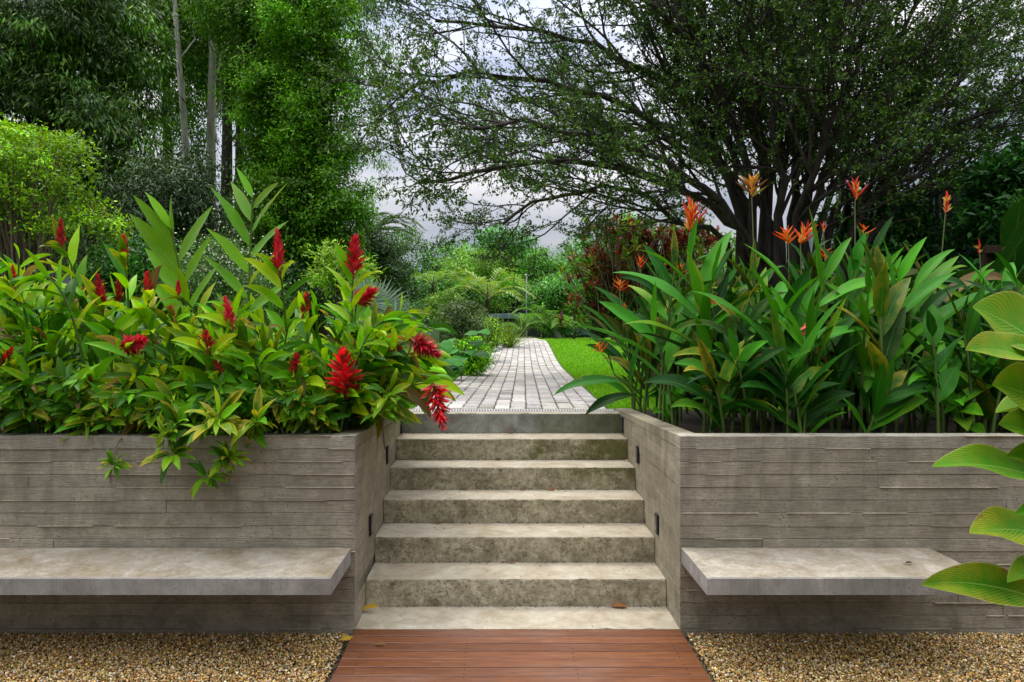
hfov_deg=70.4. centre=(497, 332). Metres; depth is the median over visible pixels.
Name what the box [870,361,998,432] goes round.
heliconia
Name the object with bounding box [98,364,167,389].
red ginger
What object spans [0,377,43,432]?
red ginger
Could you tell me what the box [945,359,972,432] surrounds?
heliconia
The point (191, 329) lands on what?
red ginger
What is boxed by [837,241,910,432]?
heliconia
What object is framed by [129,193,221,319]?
red ginger
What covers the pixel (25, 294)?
red ginger
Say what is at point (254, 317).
red ginger
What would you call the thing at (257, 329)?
red ginger
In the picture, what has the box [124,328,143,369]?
red ginger
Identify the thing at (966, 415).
heliconia
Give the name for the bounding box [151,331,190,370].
red ginger
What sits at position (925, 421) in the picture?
heliconia
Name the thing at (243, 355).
red ginger
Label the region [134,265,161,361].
red ginger
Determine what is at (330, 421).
red ginger
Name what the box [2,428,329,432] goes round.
soil
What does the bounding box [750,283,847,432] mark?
heliconia
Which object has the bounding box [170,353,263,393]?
red ginger
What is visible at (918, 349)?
heliconia
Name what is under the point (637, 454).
wall light
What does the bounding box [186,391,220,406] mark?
red ginger
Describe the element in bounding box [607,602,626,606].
fallen leaf
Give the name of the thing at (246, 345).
red ginger
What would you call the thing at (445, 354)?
red ginger
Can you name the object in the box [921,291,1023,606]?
broad leaved plant
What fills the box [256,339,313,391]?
red ginger
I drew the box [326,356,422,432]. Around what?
red ginger
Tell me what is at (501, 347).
white stones
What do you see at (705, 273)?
heliconia
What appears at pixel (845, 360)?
heliconia
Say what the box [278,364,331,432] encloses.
red ginger
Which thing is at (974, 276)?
heliconia
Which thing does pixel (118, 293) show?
red ginger
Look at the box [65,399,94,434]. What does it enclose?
red ginger
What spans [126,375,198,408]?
red ginger
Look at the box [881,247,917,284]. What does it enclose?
banana like plant
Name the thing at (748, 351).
heliconia
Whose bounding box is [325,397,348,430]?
red ginger
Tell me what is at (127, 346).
red ginger
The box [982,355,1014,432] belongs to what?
heliconia
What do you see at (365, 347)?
red ginger
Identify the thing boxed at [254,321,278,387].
red ginger
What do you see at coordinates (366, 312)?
red ginger
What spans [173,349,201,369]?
red ginger
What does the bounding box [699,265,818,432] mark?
heliconia
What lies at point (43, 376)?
red ginger
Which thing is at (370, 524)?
wall light
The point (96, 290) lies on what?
red ginger
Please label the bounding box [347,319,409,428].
red ginger
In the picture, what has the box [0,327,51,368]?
red ginger
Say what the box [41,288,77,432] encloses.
red ginger
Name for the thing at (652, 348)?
heliconia
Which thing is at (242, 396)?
red ginger
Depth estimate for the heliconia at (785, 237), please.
5.09 m
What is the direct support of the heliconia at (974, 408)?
on the soil at (692, 420)
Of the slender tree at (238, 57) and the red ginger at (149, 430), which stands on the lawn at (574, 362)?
the slender tree at (238, 57)
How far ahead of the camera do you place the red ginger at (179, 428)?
4.03 m
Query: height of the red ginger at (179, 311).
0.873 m
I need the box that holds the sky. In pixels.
[5,0,1023,276]
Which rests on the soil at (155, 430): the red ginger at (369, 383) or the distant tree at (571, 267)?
the red ginger at (369, 383)
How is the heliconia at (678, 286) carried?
on the soil at (692, 420)
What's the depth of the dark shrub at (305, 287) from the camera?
13.10 m
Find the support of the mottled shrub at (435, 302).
on the lawn at (574, 362)
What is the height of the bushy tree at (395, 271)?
3.296 m
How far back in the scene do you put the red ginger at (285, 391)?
4.01 m
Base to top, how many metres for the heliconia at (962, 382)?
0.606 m
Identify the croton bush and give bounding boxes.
[552,245,637,339]
[572,214,683,339]
[581,209,708,324]
[631,218,721,302]
[659,220,735,289]
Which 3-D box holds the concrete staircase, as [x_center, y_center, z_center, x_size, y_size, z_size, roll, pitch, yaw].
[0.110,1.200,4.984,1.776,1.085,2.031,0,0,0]
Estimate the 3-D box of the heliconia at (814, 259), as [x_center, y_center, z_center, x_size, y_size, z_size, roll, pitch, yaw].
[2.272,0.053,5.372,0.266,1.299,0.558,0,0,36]
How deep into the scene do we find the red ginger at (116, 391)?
4.27 m
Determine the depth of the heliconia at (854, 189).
5.21 m
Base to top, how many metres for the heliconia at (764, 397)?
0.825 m
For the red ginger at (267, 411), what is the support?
on the soil at (155, 430)
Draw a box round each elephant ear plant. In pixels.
[437,328,489,378]
[438,341,464,377]
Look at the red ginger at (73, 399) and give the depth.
4.02 m
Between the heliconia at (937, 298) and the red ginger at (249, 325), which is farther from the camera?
the heliconia at (937, 298)
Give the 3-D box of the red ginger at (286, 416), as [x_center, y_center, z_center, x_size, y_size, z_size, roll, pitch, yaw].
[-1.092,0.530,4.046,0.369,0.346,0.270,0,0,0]
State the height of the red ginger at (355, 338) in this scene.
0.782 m
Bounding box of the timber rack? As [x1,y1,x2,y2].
[981,245,1000,286]
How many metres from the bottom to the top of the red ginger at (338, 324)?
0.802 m
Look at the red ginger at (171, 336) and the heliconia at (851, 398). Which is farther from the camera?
the heliconia at (851, 398)
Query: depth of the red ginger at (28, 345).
4.17 m
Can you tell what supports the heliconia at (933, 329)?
on the soil at (692, 420)
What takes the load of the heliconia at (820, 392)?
on the soil at (692, 420)
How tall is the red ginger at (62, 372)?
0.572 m
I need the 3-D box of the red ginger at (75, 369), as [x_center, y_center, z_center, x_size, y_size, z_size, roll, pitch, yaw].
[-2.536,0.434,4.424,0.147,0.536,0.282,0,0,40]
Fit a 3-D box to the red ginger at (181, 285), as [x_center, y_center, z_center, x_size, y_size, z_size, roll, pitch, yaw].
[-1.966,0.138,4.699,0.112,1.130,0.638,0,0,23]
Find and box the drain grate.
[409,409,617,411]
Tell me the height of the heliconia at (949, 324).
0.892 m
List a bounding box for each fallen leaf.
[340,636,352,639]
[363,603,377,609]
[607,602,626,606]
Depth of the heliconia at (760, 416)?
4.61 m
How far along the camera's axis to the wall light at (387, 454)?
5.07 m
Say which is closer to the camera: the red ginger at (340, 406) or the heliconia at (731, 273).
the red ginger at (340, 406)
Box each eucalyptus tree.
[152,0,249,178]
[178,0,263,250]
[296,0,414,205]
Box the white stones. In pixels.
[489,342,503,352]
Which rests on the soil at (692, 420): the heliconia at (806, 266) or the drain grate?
the heliconia at (806, 266)
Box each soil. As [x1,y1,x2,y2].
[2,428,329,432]
[636,408,1007,432]
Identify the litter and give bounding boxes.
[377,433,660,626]
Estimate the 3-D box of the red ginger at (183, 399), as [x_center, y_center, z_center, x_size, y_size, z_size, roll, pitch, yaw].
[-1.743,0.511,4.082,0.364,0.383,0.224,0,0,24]
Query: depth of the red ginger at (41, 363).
4.25 m
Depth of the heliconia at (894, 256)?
5.41 m
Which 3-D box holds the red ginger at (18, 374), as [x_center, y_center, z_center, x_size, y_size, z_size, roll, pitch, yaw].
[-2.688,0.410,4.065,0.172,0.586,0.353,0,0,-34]
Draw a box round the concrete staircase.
[356,412,679,628]
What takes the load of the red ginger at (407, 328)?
on the soil at (155, 430)
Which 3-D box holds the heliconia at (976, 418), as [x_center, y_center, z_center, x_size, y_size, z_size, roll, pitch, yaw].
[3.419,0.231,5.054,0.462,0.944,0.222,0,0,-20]
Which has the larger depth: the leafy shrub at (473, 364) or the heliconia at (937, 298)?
the leafy shrub at (473, 364)
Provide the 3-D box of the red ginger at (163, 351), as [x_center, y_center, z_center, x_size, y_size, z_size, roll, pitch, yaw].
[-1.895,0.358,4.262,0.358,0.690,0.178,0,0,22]
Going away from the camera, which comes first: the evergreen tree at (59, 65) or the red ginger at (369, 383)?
the red ginger at (369, 383)
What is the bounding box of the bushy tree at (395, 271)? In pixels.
[352,218,431,308]
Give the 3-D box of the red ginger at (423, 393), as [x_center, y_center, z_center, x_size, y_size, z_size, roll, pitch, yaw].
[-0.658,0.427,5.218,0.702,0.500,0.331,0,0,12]
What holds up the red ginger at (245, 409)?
on the soil at (155, 430)
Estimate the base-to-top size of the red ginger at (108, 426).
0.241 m
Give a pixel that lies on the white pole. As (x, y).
(526, 275)
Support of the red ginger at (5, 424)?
on the soil at (155, 430)
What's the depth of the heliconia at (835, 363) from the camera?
5.20 m
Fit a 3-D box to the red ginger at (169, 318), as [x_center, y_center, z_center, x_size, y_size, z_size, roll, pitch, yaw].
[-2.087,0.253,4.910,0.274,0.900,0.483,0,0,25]
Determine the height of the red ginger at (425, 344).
0.748 m
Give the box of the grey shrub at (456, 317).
[432,295,493,346]
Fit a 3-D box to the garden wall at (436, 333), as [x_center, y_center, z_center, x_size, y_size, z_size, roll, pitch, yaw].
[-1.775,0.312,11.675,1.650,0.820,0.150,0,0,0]
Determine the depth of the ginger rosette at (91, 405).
4.00 m
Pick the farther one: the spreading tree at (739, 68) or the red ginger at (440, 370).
the spreading tree at (739, 68)
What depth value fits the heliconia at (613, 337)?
5.99 m
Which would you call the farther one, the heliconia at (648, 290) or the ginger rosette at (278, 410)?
the heliconia at (648, 290)
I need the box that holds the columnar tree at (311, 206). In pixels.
[220,0,389,345]
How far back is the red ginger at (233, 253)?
4.62 m
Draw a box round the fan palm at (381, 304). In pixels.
[326,276,434,335]
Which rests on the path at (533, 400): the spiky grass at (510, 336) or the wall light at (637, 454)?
the spiky grass at (510, 336)
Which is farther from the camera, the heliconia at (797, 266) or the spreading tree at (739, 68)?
the spreading tree at (739, 68)
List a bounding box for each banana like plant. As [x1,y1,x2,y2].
[648,266,743,311]
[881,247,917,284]
[904,219,1023,319]
[909,201,1023,304]
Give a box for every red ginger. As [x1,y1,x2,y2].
[0,244,53,342]
[0,254,34,314]
[0,264,53,432]
[0,270,34,430]
[0,291,57,432]
[0,297,22,341]
[0,313,66,431]
[0,313,76,432]
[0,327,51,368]
[0,329,49,431]
[0,346,49,432]
[0,352,25,432]
[0,368,56,430]
[0,375,10,432]
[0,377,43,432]
[0,381,46,432]
[0,402,64,432]
[0,409,20,432]
[1,294,87,361]
[1,353,36,432]
[1,366,20,432]
[2,372,38,432]
[2,399,52,432]
[6,358,56,432]
[8,248,100,432]
[13,313,81,378]
[17,267,50,323]
[17,351,56,432]
[21,326,79,379]
[22,392,83,432]
[24,304,35,324]
[27,271,49,306]
[31,377,105,432]
[32,326,67,431]
[34,281,56,354]
[34,389,62,432]
[36,367,120,432]
[39,217,90,365]
[40,302,98,363]
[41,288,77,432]
[42,356,77,431]
[43,356,115,410]
[46,393,105,419]
[47,256,67,327]
[48,264,98,337]
[49,403,89,429]
[51,320,71,367]
[51,363,100,429]
[52,277,116,367]
[53,403,111,442]
[56,286,105,365]
[63,319,95,375]
[65,361,87,374]
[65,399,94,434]
[66,293,139,373]
[67,395,97,435]
[68,347,81,367]
[70,334,122,432]
[78,311,150,389]
[79,309,109,362]
[80,273,126,432]
[84,417,137,433]
[86,274,164,352]
[86,329,176,382]
[89,380,135,432]
[98,233,138,330]
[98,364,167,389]
[100,390,134,413]
[104,414,145,432]
[108,398,134,423]
[109,408,146,432]
[112,358,150,420]
[112,376,147,406]
[113,419,148,434]
[114,350,142,368]
[122,305,202,365]
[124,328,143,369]
[125,298,171,431]
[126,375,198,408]
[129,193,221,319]
[130,364,173,381]
[130,378,193,426]
[131,296,160,364]
[131,398,160,429]
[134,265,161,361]
[135,419,159,433]
[139,376,189,429]
[141,352,171,375]
[146,352,201,392]
[150,337,199,384]
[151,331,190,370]
[155,379,182,400]
[156,266,219,356]
[156,305,204,328]
[162,312,196,348]
[166,328,252,377]
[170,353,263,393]
[171,312,199,364]
[172,287,268,374]
[173,305,188,349]
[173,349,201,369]
[176,322,235,382]
[176,391,216,421]
[177,348,199,387]
[177,417,249,439]
[180,317,229,364]
[181,366,205,402]
[185,397,220,423]
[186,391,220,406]
[187,376,204,423]
[191,369,234,403]
[191,422,217,437]
[194,295,262,384]
[196,303,243,357]
[200,399,269,419]
[203,371,242,399]
[204,168,287,319]
[204,310,255,360]
[205,345,255,383]
[206,300,256,373]
[208,383,264,412]
[208,418,249,436]
[210,347,292,432]
[210,420,270,447]
[213,381,238,418]
[227,335,266,390]
[231,329,279,432]
[232,320,311,432]
[235,377,271,413]
[239,414,292,442]
[243,294,272,380]
[243,414,280,432]
[244,228,312,361]
[248,393,292,429]
[249,301,297,350]
[250,404,274,432]
[252,372,280,391]
[253,318,285,429]
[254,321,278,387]
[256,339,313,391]
[259,352,325,432]
[270,379,294,432]
[271,317,301,432]
[271,388,309,432]
[273,408,333,433]
[276,338,343,427]
[276,404,332,432]
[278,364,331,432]
[279,330,300,388]
[281,378,348,432]
[286,394,324,432]
[287,359,330,383]
[288,403,349,432]
[289,390,324,432]
[293,290,320,431]
[293,392,347,431]
[294,289,331,431]
[306,345,381,429]
[309,327,332,373]
[309,415,339,432]
[314,312,357,432]
[314,316,360,431]
[315,316,357,432]
[315,382,343,431]
[317,280,378,344]
[318,324,409,432]
[319,300,359,346]
[322,299,403,432]
[322,330,421,432]
[322,335,403,432]
[324,233,381,357]
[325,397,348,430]
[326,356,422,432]
[327,326,411,360]
[330,375,371,432]
[333,372,453,432]
[337,291,358,322]
[338,352,426,432]
[339,350,395,430]
[343,325,441,430]
[343,372,438,428]
[345,376,397,428]
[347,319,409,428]
[347,401,421,427]
[348,341,405,428]
[349,313,416,350]
[350,316,377,361]
[350,347,402,367]
[350,394,410,427]
[352,366,464,430]
[357,393,398,426]
[358,305,383,326]
[372,387,417,421]
[382,294,430,325]
[384,306,417,325]
[390,370,406,381]
[392,367,426,389]
[397,374,418,395]
[408,306,457,340]
[410,328,440,351]
[413,350,444,363]
[414,389,455,414]
[421,362,448,375]
[422,359,438,366]
[428,360,455,375]
[440,347,451,358]
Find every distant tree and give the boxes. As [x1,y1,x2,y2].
[383,225,447,299]
[407,268,496,323]
[415,231,491,333]
[434,243,524,313]
[468,220,540,280]
[489,281,543,307]
[514,243,570,291]
[515,268,587,337]
[549,232,601,285]
[582,211,658,281]
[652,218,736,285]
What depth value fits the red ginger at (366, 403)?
4.29 m
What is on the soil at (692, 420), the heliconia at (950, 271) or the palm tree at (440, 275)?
the heliconia at (950, 271)
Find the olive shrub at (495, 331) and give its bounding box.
[471,314,509,352]
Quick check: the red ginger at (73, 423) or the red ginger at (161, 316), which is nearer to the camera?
the red ginger at (73, 423)
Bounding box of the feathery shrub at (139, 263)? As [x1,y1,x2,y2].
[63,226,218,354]
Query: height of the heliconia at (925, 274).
1.289 m
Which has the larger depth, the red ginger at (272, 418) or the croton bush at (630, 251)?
the croton bush at (630, 251)
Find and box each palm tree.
[340,212,427,246]
[405,269,471,322]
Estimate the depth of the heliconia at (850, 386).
5.31 m
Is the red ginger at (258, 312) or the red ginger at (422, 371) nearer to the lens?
the red ginger at (422, 371)
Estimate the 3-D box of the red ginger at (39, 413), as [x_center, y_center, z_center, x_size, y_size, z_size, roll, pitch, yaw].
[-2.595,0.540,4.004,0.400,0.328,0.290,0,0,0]
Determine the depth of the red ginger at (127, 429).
4.03 m
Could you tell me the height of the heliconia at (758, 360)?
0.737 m
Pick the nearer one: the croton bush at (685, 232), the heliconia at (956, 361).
the heliconia at (956, 361)
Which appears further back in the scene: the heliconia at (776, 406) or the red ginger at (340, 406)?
the heliconia at (776, 406)
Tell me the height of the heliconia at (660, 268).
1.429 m
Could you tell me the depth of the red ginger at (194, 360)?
4.23 m
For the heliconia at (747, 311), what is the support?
on the soil at (692, 420)
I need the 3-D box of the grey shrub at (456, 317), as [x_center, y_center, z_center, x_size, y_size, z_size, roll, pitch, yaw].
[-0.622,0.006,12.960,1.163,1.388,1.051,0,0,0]
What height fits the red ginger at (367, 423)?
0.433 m
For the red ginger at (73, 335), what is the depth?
4.67 m
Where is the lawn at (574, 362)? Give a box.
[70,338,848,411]
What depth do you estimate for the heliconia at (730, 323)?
4.72 m
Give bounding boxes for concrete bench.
[0,548,350,594]
[681,548,961,594]
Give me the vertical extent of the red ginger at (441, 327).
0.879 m
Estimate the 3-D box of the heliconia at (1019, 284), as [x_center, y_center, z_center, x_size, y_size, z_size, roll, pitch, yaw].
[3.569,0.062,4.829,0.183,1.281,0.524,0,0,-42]
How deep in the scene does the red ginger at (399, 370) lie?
4.30 m
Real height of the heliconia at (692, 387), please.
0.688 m
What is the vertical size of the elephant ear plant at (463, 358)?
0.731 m
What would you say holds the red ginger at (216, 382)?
on the soil at (155, 430)
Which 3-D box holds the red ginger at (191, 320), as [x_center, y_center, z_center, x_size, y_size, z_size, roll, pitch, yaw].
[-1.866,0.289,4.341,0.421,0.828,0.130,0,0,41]
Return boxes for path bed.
[413,341,606,408]
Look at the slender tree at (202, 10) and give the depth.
17.32 m
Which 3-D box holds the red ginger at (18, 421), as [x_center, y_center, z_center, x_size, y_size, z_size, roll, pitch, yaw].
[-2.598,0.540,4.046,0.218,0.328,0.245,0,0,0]
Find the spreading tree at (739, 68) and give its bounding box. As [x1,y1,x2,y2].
[307,0,1023,290]
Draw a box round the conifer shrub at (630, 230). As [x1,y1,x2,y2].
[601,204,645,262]
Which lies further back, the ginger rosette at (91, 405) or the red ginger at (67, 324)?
the red ginger at (67, 324)
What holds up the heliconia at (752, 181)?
on the soil at (692, 420)
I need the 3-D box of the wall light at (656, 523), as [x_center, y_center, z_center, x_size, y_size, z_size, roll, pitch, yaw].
[0.992,1.192,4.521,0.016,0.124,0.064,0,0,0]
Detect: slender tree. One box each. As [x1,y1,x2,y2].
[114,0,234,177]
[161,0,299,254]
[192,0,307,242]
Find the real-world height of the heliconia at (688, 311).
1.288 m
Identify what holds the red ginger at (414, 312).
on the soil at (155, 430)
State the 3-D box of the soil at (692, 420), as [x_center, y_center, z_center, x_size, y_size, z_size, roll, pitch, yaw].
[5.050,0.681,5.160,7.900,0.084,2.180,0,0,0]
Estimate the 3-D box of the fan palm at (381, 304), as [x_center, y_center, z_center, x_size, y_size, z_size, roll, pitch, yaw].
[-1.324,0.020,8.071,1.346,1.312,0.407,0,0,9]
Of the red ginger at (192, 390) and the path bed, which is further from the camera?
the path bed
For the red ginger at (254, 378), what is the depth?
4.38 m
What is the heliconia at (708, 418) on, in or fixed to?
on the soil at (692, 420)
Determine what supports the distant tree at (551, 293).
on the lawn at (574, 362)
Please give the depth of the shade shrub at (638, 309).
8.96 m
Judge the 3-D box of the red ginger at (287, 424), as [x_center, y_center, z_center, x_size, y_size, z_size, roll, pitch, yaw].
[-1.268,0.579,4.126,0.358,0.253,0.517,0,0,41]
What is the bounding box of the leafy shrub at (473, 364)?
[451,335,499,375]
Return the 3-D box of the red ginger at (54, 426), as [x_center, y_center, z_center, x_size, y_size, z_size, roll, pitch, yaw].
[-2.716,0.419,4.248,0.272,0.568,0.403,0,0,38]
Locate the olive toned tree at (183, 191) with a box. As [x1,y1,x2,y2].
[50,134,260,305]
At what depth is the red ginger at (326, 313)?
4.90 m
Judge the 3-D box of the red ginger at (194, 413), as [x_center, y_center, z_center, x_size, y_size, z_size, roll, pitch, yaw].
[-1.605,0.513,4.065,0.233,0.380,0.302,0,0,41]
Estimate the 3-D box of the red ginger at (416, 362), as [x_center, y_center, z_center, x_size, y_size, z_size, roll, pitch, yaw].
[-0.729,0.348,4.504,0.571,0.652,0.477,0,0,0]
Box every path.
[414,340,605,408]
[518,337,541,340]
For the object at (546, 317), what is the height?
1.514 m
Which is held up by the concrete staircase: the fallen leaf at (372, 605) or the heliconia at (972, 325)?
the fallen leaf at (372, 605)
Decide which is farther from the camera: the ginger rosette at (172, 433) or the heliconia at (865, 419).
the heliconia at (865, 419)
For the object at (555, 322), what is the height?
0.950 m
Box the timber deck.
[330,629,711,681]
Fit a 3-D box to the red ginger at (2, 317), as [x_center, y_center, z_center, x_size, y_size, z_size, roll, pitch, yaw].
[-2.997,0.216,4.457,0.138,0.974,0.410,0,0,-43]
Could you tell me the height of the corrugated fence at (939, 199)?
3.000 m
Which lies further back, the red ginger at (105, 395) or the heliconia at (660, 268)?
the heliconia at (660, 268)
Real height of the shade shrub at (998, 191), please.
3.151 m
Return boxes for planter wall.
[0,418,400,636]
[616,408,1023,636]
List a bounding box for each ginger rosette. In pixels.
[73,379,115,433]
[96,438,132,481]
[127,378,174,419]
[140,399,195,482]
[183,385,277,446]
[187,438,251,498]
[248,386,316,432]
[361,383,410,448]
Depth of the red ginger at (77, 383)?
4.00 m
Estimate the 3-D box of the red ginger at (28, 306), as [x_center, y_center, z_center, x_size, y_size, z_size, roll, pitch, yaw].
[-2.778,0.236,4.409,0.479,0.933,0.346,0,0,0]
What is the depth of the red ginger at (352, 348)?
4.33 m
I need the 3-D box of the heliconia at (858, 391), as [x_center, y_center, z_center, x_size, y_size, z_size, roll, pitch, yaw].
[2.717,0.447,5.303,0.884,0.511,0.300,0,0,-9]
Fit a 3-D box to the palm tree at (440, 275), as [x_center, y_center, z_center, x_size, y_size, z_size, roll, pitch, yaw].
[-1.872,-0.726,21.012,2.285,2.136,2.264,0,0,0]
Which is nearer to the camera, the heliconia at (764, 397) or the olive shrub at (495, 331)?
the heliconia at (764, 397)
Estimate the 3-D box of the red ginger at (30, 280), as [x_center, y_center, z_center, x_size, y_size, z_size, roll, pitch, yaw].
[-2.604,0.109,4.267,0.205,1.187,0.498,0,0,21]
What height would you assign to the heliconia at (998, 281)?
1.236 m
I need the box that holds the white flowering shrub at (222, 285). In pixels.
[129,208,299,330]
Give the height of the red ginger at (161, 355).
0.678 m
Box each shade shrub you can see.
[610,285,770,372]
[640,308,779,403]
[803,176,963,278]
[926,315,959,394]
[934,129,1023,269]
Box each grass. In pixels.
[498,321,534,347]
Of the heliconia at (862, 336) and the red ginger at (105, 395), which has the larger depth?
the heliconia at (862, 336)
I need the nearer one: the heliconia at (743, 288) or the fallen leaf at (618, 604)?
the fallen leaf at (618, 604)
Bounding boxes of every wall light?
[369,513,372,535]
[386,445,388,463]
[400,421,402,433]
[621,416,623,432]
[636,445,638,463]
[655,513,658,534]
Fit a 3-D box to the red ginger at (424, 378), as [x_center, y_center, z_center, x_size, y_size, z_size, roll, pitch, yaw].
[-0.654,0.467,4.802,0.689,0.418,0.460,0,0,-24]
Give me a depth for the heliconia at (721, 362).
4.46 m
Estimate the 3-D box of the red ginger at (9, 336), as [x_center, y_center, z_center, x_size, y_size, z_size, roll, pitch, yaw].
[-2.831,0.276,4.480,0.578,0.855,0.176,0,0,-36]
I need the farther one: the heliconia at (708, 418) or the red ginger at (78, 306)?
the heliconia at (708, 418)
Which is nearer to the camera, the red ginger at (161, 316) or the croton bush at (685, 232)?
the red ginger at (161, 316)
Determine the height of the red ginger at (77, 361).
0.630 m
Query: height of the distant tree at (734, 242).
5.475 m
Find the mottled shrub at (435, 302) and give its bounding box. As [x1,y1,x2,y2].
[420,287,468,342]
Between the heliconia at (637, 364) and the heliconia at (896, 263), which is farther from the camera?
the heliconia at (637, 364)
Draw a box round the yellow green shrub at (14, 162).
[0,112,139,367]
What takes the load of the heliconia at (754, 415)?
on the soil at (692, 420)
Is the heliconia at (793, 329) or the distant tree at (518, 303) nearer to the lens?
the heliconia at (793, 329)
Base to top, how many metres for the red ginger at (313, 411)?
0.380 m
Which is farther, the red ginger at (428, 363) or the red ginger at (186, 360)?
the red ginger at (428, 363)
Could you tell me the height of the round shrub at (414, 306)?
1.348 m
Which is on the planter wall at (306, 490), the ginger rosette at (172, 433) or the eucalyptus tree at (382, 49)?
the ginger rosette at (172, 433)
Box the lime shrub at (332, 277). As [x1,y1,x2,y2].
[300,237,387,305]
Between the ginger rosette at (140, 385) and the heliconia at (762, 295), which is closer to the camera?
the ginger rosette at (140, 385)
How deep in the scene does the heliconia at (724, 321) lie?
5.35 m
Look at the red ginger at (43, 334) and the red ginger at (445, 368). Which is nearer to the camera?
the red ginger at (43, 334)
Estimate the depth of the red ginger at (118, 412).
3.99 m
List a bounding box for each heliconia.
[553,336,644,414]
[569,281,717,425]
[580,278,668,408]
[586,302,642,408]
[594,254,668,407]
[603,332,684,410]
[605,320,659,409]
[612,216,770,427]
[620,253,716,419]
[621,327,650,411]
[627,354,693,397]
[628,229,715,421]
[631,264,669,415]
[633,291,682,413]
[641,293,769,430]
[643,196,712,426]
[644,264,685,386]
[644,291,665,417]
[644,335,754,432]
[653,371,694,423]
[657,311,729,421]
[659,350,753,432]
[660,273,695,417]
[666,273,752,301]
[667,334,767,422]
[673,282,790,432]
[676,242,768,432]
[679,242,758,418]
[686,250,714,432]
[687,327,786,432]
[688,323,722,427]
[689,332,759,432]
[689,371,765,425]
[693,265,863,432]
[694,321,824,432]
[697,244,732,431]
[697,381,769,422]
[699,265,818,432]
[705,326,775,432]
[709,333,790,432]
[709,360,783,432]
[710,250,740,301]
[712,263,782,420]
[713,303,749,430]
[716,256,773,313]
[718,316,758,324]
[721,275,740,309]
[727,174,768,305]
[734,300,861,432]
[738,221,835,432]
[738,347,840,432]
[744,225,832,432]
[745,208,896,432]
[748,377,855,432]
[748,395,768,427]
[749,271,771,415]
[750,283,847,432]
[754,323,769,432]
[755,303,860,431]
[756,303,839,326]
[762,238,837,423]
[762,247,844,423]
[765,259,835,431]
[767,328,813,432]
[775,350,831,422]
[780,254,815,288]
[790,222,845,411]
[802,372,849,426]
[808,176,890,426]
[808,251,838,360]
[813,331,858,432]
[814,269,871,432]
[816,232,879,432]
[816,325,853,423]
[824,309,870,426]
[826,237,955,432]
[826,298,855,423]
[827,223,874,321]
[830,233,903,410]
[831,306,847,420]
[832,216,927,432]
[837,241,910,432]
[838,244,995,432]
[843,346,931,432]
[844,256,948,370]
[844,365,905,424]
[853,345,876,432]
[854,260,874,432]
[854,341,963,432]
[858,283,964,432]
[858,363,866,425]
[869,282,929,424]
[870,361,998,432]
[875,342,993,432]
[899,304,965,432]
[902,309,923,432]
[903,190,1002,425]
[909,281,999,432]
[916,376,940,432]
[916,377,985,432]
[919,258,952,420]
[923,284,1000,366]
[925,265,984,410]
[926,320,961,418]
[930,238,1018,357]
[930,378,982,432]
[935,326,960,351]
[937,269,1015,423]
[938,255,1015,431]
[938,328,975,423]
[942,278,1004,432]
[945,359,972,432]
[952,285,1001,429]
[953,353,987,432]
[954,308,990,432]
[957,324,994,422]
[958,340,999,432]
[964,252,1023,372]
[969,358,1023,432]
[975,327,1006,431]
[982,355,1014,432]
[991,267,1016,291]
[1005,270,1022,291]
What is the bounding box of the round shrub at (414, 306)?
[397,297,440,325]
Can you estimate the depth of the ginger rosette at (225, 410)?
3.83 m
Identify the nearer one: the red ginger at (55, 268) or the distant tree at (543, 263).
the red ginger at (55, 268)
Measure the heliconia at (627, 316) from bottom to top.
1.041 m
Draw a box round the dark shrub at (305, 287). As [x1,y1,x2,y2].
[200,254,342,337]
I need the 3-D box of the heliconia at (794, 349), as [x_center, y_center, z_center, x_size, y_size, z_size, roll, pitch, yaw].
[1.707,0.146,4.449,0.960,1.112,0.552,0,0,-28]
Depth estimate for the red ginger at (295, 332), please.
5.09 m
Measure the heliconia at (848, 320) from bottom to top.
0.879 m
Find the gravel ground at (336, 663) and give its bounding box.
[0,637,1023,681]
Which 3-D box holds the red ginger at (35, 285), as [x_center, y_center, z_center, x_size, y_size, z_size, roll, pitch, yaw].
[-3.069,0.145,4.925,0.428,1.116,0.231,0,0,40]
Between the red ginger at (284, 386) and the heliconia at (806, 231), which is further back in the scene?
the heliconia at (806, 231)
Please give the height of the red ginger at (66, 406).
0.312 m
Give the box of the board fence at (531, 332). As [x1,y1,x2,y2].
[300,307,610,337]
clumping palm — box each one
[499,312,550,337]
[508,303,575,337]
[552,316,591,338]
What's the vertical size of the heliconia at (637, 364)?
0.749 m
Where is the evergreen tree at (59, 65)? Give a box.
[0,0,189,268]
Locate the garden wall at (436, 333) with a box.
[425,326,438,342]
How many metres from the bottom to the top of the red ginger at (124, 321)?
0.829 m
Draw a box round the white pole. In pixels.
[525,274,527,336]
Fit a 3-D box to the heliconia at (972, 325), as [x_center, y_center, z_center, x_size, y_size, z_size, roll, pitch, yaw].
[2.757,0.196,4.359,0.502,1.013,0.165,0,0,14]
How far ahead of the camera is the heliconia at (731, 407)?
4.22 m
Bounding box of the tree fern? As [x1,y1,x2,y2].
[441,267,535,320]
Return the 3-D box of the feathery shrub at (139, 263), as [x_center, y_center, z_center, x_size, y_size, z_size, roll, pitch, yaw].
[-4.517,-0.388,9.419,2.369,2.178,1.569,0,0,26]

